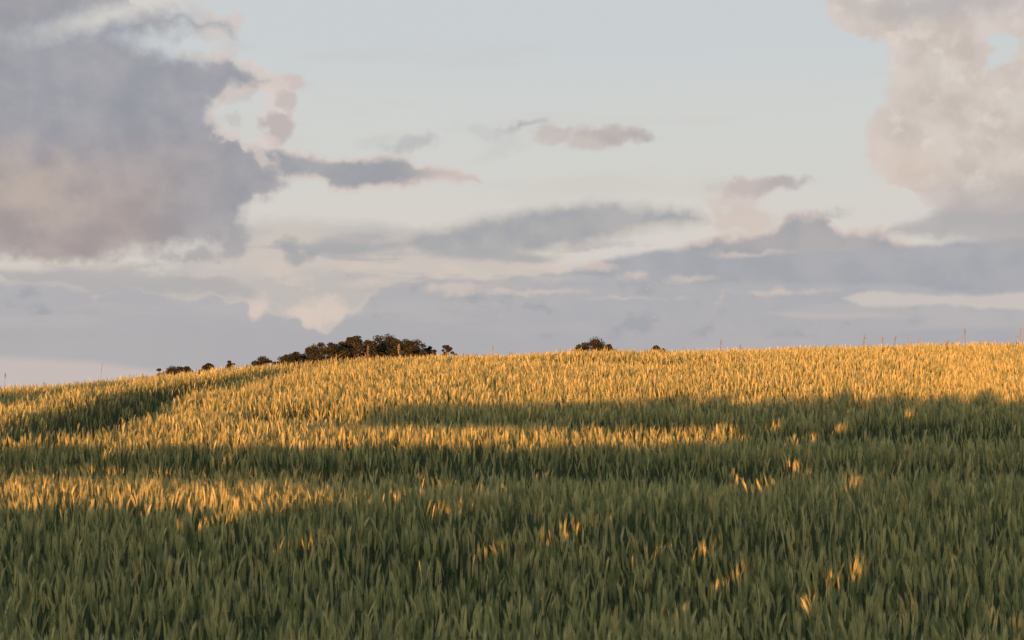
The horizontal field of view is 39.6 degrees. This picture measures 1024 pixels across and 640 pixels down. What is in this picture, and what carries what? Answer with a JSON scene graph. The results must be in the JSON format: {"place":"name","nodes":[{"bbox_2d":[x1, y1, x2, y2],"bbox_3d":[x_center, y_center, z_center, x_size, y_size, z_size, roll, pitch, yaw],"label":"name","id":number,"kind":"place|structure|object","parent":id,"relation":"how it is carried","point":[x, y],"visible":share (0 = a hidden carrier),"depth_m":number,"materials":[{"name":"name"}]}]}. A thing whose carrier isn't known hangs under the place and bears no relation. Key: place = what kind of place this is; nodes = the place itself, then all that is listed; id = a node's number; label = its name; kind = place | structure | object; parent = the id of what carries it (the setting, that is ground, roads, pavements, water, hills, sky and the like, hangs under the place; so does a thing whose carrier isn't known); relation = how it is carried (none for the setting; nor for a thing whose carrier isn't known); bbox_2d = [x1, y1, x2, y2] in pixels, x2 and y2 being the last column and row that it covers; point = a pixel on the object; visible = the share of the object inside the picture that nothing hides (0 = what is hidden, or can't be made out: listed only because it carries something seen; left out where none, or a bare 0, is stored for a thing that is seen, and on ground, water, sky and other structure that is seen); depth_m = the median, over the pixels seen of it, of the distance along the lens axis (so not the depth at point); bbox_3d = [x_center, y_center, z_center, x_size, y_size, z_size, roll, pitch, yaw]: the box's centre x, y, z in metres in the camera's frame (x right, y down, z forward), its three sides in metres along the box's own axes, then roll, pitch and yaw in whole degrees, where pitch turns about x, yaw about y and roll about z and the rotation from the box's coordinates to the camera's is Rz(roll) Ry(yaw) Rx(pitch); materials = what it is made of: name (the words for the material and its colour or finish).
{"place":"outdoors","nodes":[
{"label":"outdoors","id":0,"kind":"place"},
{"bbox_2d":[0,338,1023,639],"bbox_3d":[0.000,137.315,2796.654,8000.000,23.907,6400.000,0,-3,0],"label":"ground","id":1,"kind":"structure","parent":0,"point":[535,624],"depth_m":8.17,"materials":[{"name":"green plant"}]},
{"bbox_2d":[156,365,180,375],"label":"tree","id":2,"kind":"object","parent":1,"relation":"on","point":[171,369],"visible":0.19,"depth_m":131.49,"materials":[{"name":"green plant"}]},
{"bbox_2d":[175,366,192,373],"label":"tree","id":3,"kind":"object","parent":1,"relation":"on","point":[185,368],"visible":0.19,"depth_m":128.63,"materials":[{"name":"green plant"}]},
{"bbox_2d":[199,363,214,373],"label":"tree","id":4,"kind":"object","parent":1,"relation":"on","point":[205,366],"visible":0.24,"depth_m":129.56,"materials":[{"name":"green plant"}]},
{"bbox_2d":[225,360,234,369],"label":"tree","id":5,"kind":"object","parent":1,"relation":"on","point":[229,364],"visible":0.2,"depth_m":130.84,"materials":[{"name":"green plant"}]},
{"bbox_2d":[245,356,278,368],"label":"tree","id":6,"kind":"object","parent":1,"relation":"on","point":[263,361],"visible":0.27,"depth_m":127.83,"materials":[{"name":"green plant"}]},
{"bbox_2d":[277,352,307,368],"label":"tree","id":7,"kind":"object","parent":1,"relation":"on","point":[293,356],"visible":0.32,"depth_m":127.54,"materials":[{"name":"green plant"}]},
{"bbox_2d":[277,344,326,365],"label":"tree","id":8,"kind":"object","parent":1,"relation":"on","point":[311,350],"visible":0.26,"depth_m":130.58,"materials":[{"name":"green plant"}]},
{"bbox_2d":[308,342,354,363],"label":"tree","id":9,"kind":"object","parent":1,"relation":"on","point":[332,349],"visible":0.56,"depth_m":126.43,"materials":[{"name":"green plant"}]},
{"bbox_2d":[333,336,363,360],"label":"tree","id":10,"kind":"object","parent":1,"relation":"on","point":[348,342],"visible":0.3,"depth_m":129.58,"materials":[{"name":"green plant"}]},
{"bbox_2d":[346,339,389,360],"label":"tree","id":11,"kind":"object","parent":1,"relation":"on","point":[374,348],"visible":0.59,"depth_m":125.77,"materials":[{"name":"green plant"}]},
{"bbox_2d":[361,334,421,358],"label":"tree","id":12,"kind":"object","parent":1,"relation":"on","point":[387,344],"visible":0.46,"depth_m":128.47,"materials":[{"name":"green plant"}]},
{"bbox_2d":[384,339,431,358],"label":"tree","id":13,"kind":"object","parent":1,"relation":"on","point":[408,347],"visible":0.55,"depth_m":126.57,"materials":[{"name":"green plant"}]},
{"bbox_2d":[420,346,436,356],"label":"tree","id":14,"kind":"object","parent":1,"relation":"on","point":[429,350],"visible":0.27,"depth_m":129.58,"materials":[{"name":"green plant"}]},
{"bbox_2d":[441,345,456,355],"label":"tree","id":15,"kind":"object","parent":1,"relation":"on","point":[448,348],"visible":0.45,"depth_m":130.75,"materials":[{"name":"green plant"}]},
{"bbox_2d":[570,336,609,352],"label":"tree","id":16,"kind":"object","parent":1,"relation":"on","point":[594,343],"visible":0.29,"depth_m":127.81,"materials":[{"name":"green plant"}]},
{"bbox_2d":[605,344,614,351],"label":"tree","id":17,"kind":"object","parent":1,"relation":"on","point":[609,346],"visible":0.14,"depth_m":126.91,"materials":[{"name":"green plant"}]},
{"bbox_2d":[649,345,665,351],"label":"tree","id":18,"kind":"object","parent":1,"relation":"on","point":[657,347],"visible":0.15,"depth_m":128.76,"materials":[{"name":"green plant"}]},
{"bbox_2d":[0,0,1023,388],"label":"sky","id":19,"kind":"structure","parent":0,"point":[194,184],"materials":[{"name":"grey"}]}
]}

